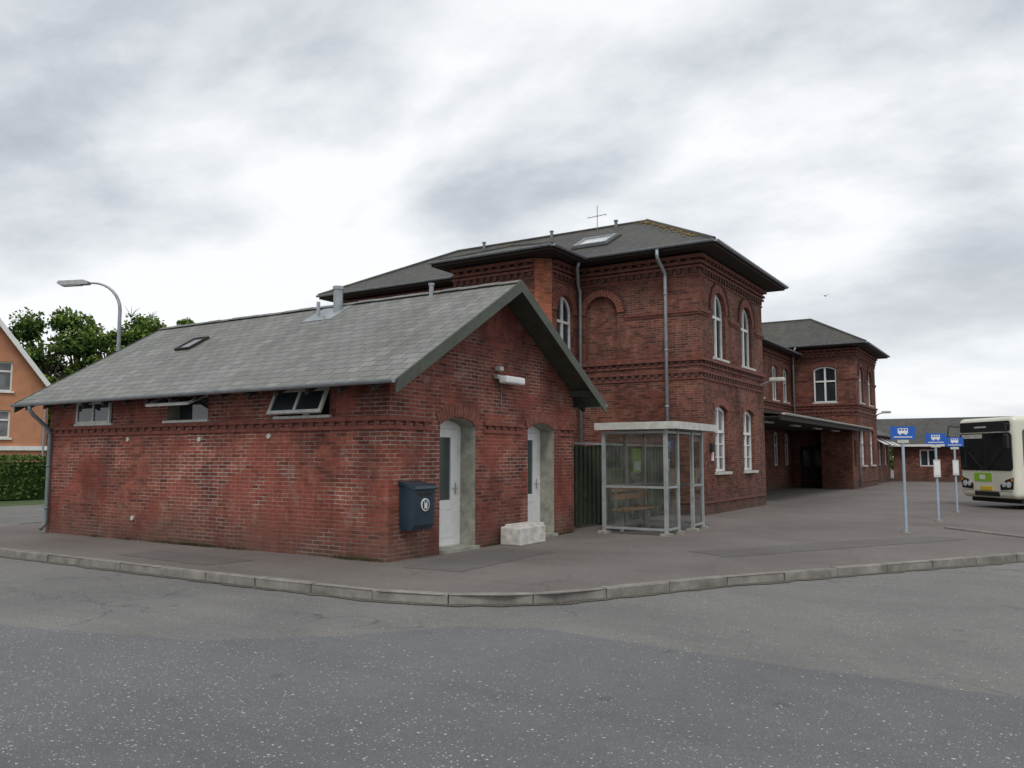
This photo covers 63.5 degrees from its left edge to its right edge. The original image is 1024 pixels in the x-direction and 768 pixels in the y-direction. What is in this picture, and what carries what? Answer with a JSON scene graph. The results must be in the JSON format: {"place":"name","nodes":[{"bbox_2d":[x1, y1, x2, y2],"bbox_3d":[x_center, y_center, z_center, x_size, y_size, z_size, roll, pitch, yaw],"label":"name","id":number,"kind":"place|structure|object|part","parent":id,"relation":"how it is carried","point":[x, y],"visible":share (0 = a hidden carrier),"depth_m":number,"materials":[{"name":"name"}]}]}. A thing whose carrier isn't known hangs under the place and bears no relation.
{"place":"outdoors","nodes":[
{"label":"outdoors","id":0,"kind":"place"},
{"bbox_2d":[0,499,44,506],"bbox_3d":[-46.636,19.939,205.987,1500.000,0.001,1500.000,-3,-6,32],"label":"ground","id":1,"kind":"structure","parent":0,"point":[4,503],"depth_m":31.73,"materials":[{"name":"green plant"}]},
{"bbox_2d":[0,453,46,500],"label":"hedge","id":2,"kind":"object","parent":1,"relation":"on","point":[22,480],"visible":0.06,"depth_m":33.31,"materials":[{"name":"green plant"}]},
{"bbox_2d":[0,326,47,461],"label":"walls","id":3,"kind":"structure","parent":1,"relation":"on","point":[25,428],"depth_m":39.39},
{"bbox_2d":[0,363,10,436],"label":"window glass","id":4,"kind":"object","parent":3,"relation":"attached to","point":[4,380],"visible":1,"depth_m":39.14,"materials":[{"name":"grey glass"}]},
{"bbox_2d":[0,362,12,437],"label":"window frames","id":5,"kind":"structure","parent":3,"relation":"attached to","point":[8,419],"depth_m":39.15,"materials":[{"name":"white paint"}]},
{"bbox_2d":[0,391,13,439],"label":"window sills","id":6,"kind":"structure","parent":3,"relation":"attached to","point":[6,392],"depth_m":38.93,"materials":[{"name":"white paint"}]},
{"bbox_2d":[0,446,46,449],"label":"cornice","id":7,"kind":"structure","parent":3,"relation":"attached to","point":[21,447],"depth_m":39.18,"materials":[{"name":"white paint"}]},
{"bbox_2d":[41,409,45,455],"bbox_3d":[-22.482,2.855,39.696,0.093,4.500,0.093,-3,-6,32],"label":"downpipe","id":8,"kind":"object","parent":3,"relation":"attached to","point":[43,431],"visible":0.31,"depth_m":39.70,"materials":[{"name":"metal"}]},
{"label":"roof","id":9,"kind":"object","parent":3,"relation":"attached to","visible":0},
{"bbox_2d":[0,318,50,386],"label":"bargeboards","id":10,"kind":"object","parent":9,"relation":"attached to","point":[23,352],"visible":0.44,"depth_m":39.04,"materials":[{"name":"white paint"}]},
{"bbox_2d":[8,307,92,455],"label":"broadleaf tree","id":11,"kind":"object","parent":1,"relation":"on","point":[27,326],"visible":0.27,"depth_m":57.95,"materials":[{"name":"green plant"}]},
{"bbox_2d":[26,306,95,426],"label":"broadleaf tree","id":12,"kind":"object","parent":1,"relation":"on","point":[58,350],"visible":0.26,"depth_m":58.11,"materials":[{"name":"green plant"}]},
{"bbox_2d":[51,318,135,383],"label":"broadleaf tree","id":13,"kind":"object","parent":1,"relation":"on","point":[101,342],"visible":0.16,"depth_m":56.53,"materials":[{"name":"green plant"}]},
{"bbox_2d":[113,308,155,327],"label":"broadleaf tree","id":14,"kind":"object","parent":1,"relation":"on","point":[133,314],"visible":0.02,"depth_m":67.11,"materials":[{"name":"green plant"}]},
{"bbox_2d":[121,313,166,345],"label":"broadleaf tree","id":15,"kind":"object","parent":1,"relation":"on","point":[143,326],"visible":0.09,"depth_m":58.40,"materials":[{"name":"green plant"}]},
{"bbox_2d":[176,317,193,325],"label":"broadleaf tree","id":16,"kind":"object","parent":1,"relation":"on","point":[185,321],"visible":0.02,"depth_m":57.91,"materials":[{"name":"green plant"}]},
{"bbox_2d":[890,447,919,469],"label":"distant tree line","id":17,"kind":"object","parent":1,"relation":"on","point":[891,459],"visible":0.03,"depth_m":105.19,"materials":[{"name":"green plant"}]},
{"bbox_2d":[0,464,1023,698],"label":"road","id":18,"kind":"structure","parent":0,"point":[961,628],"depth_m":8.93,"materials":[{"name":"grey asphalt"}]},
{"bbox_2d":[57,279,121,350],"bbox_3d":[-14.457,0.298,28.083,2.213,7.750,0.260,0,-5,0],"label":"street lamp","id":19,"kind":"object","parent":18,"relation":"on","point":[71,283],"visible":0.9,"depth_m":28.29,"materials":[{"name":"metal"}]},
{"bbox_2d":[12,533,949,605],"bbox_3d":[15.134,3.307,18.774,55.897,0.111,15.589,1,-5,-6],"label":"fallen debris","id":20,"kind":"object","parent":18,"relation":"on","point":[338,560],"visible":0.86,"depth_m":12.38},
{"bbox_2d":[0,624,1023,767],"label":"road resurfacing","id":21,"kind":"structure","parent":18,"relation":"on","point":[464,697],"depth_m":5.67,"materials":[{"name":"asphalt"}]},
{"bbox_2d":[0,521,1023,603],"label":"kerb","id":22,"kind":"structure","parent":18,"relation":"on","point":[512,598],"depth_m":11.00,"materials":[{"name":"concrete"}]},
{"bbox_2d":[0,555,1023,606],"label":"gutter dirt","id":23,"kind":"structure","parent":18,"relation":"on","point":[460,605],"depth_m":10.86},
{"bbox_2d":[0,468,1023,595],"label":"pavement","id":24,"kind":"structure","parent":0,"point":[585,556],"depth_m":14.72,"materials":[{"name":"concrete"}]},
{"bbox_2d":[10,280,606,561],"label":"brick outbuilding","id":25,"kind":"structure","parent":24,"relation":"on","point":[319,430],"depth_m":15.09,"materials":[{"name":"brick"}]},
{"bbox_2d":[74,387,331,425],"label":"window frames","id":26,"kind":"structure","parent":25,"relation":"in","point":[326,389],"depth_m":14.79,"materials":[{"name":"white paint"}]},
{"bbox_2d":[111,390,329,422],"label":"window backs","id":27,"kind":"structure","parent":25,"relation":"in","point":[198,409],"depth_m":15.73,"materials":[{"name":"black glass"}]},
{"bbox_2d":[398,480,436,530],"bbox_3d":[-1.484,1.904,13.030,0.360,0.760,0.540,-3,-6,32],"label":"wall mounted litter bin","id":28,"kind":"object","parent":25,"relation":"attached to","point":[417,504],"depth_m":12.87,"materials":[{"name":"blue metal"}]},
{"bbox_2d":[439,420,539,546],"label":"doors","id":29,"kind":"structure","parent":25,"relation":"in","point":[449,510],"depth_m":14.79,"materials":[{"name":"white paint"}]},
{"bbox_2d":[494,364,524,385],"bbox_3d":[-0.039,-0.181,15.570,0.304,0.381,0.750,-3,-6,32],"label":"wall lamp","id":30,"kind":"object","parent":25,"relation":"attached to","point":[511,380],"visible":1,"depth_m":15.36,"materials":[{"name":"white paint"}]},
{"bbox_2d":[77,530,572,562],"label":"weeds","id":31,"kind":"object","parent":24,"relation":"on","point":[342,555],"visible":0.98,"depth_m":14.84,"materials":[{"name":"green plant"}]},
{"bbox_2d":[501,521,545,545],"bbox_3d":[0.222,2.784,15.427,0.450,0.370,0.930,-3,-6,32],"label":"concrete step block","id":32,"kind":"object","parent":24,"relation":"on","point":[522,533],"depth_m":15.12,"materials":[{"name":"white concrete"}]},
{"bbox_2d":[118,536,965,571],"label":"pavement patches","id":33,"kind":"object","parent":24,"relation":"on","point":[463,562],"visible":1,"depth_m":13.63,"materials":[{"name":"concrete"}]},
{"bbox_2d":[316,206,900,515],"bbox_3d":[9.050,0.147,41.593,15.094,10.270,40.865,-3,-6,32],"label":"brick railway station","id":34,"kind":"object","parent":24,"relation":"on","point":[652,320],"visible":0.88,"depth_m":25.00,"materials":[{"name":"brick"}]},
{"bbox_2d":[557,295,885,471],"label":"window frames","id":35,"kind":"structure","parent":34,"relation":"in","point":[562,299],"depth_m":26.81,"materials":[{"name":"white paint"}]},
{"bbox_2d":[800,446,821,486],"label":"entrance doors","id":36,"kind":"structure","parent":34,"relation":"in","point":[807,473],"depth_m":43.95,"materials":[{"name":"brown wood"}]},
{"bbox_2d":[574,442,663,526],"bbox_3d":[2.676,2.466,20.686,0.230,1.930,6.301,-3,-6,32],"label":"board fence","id":37,"kind":"object","parent":24,"relation":"on","point":[587,485],"visible":0.69,"depth_m":20.01,"materials":[{"name":"green wood"}]},
{"bbox_2d":[594,421,716,536],"bbox_3d":[3.224,2.048,18.231,1.850,2.330,2.550,-3,-6,32],"label":"bus shelter","id":38,"kind":"object","parent":24,"relation":"on","point":[676,429],"visible":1,"depth_m":17.84,"materials":[{"name":"metal"}]},
{"bbox_2d":[890,426,914,533],"bbox_3d":[8.291,2.022,17.483,0.474,2.250,0.176,-2,-6,25],"label":"bus stop sign","id":39,"kind":"object","parent":24,"relation":"on","point":[902,433],"visible":1,"depth_m":17.50,"materials":[{"name":"metal"}]},
{"bbox_2d":[925,433,945,520],"bbox_3d":[10.729,2.348,20.895,0.474,2.200,0.176,-2,-6,25],"label":"bus stop sign","id":40,"kind":"object","parent":24,"relation":"on","point":[935,439],"visible":1,"depth_m":20.89,"materials":[{"name":"metal"}]},
{"bbox_2d":[876,416,1009,481],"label":"brick storehouse","id":41,"kind":"structure","parent":24,"relation":"on","point":[918,466],"depth_m":55.16,"materials":[{"name":"red brick"}]},
{"bbox_2d":[920,450,933,465],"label":"window frames","id":42,"kind":"structure","parent":41,"relation":"in","point":[920,450],"depth_m":54.72,"materials":[{"name":"white paint"}]},
{"bbox_2d":[945,437,963,512],"bbox_3d":[12.923,2.642,24.108,0.474,2.180,0.176,-2,-6,25],"label":"bus stop sign","id":43,"kind":"object","parent":24,"relation":"on","point":[952,442],"visible":0.99,"depth_m":24.11,"materials":[{"name":"metal"}]},
{"bbox_2d":[944,527,1023,537],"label":"bus bay kerb","id":44,"kind":"structure","parent":24,"relation":"on","point":[980,531],"depth_m":17.54,"materials":[{"name":"concrete"}]},
{"bbox_2d":[945,416,1023,503],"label":"city bus","id":45,"kind":"object","parent":24,"relation":"on","point":[992,457],"visible":0.98,"depth_m":26.01,"materials":[{"name":"beige paint"}]},
{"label":"side windows","id":46,"kind":"part","parent":45,"relation":"part of","materials":[{"name":"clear glass"}]},
{"bbox_2d":[0,0,1023,418],"label":"sky","id":47,"kind":"structure","parent":0,"point":[199,160],"materials":[{"name":"grey"}]}
]}

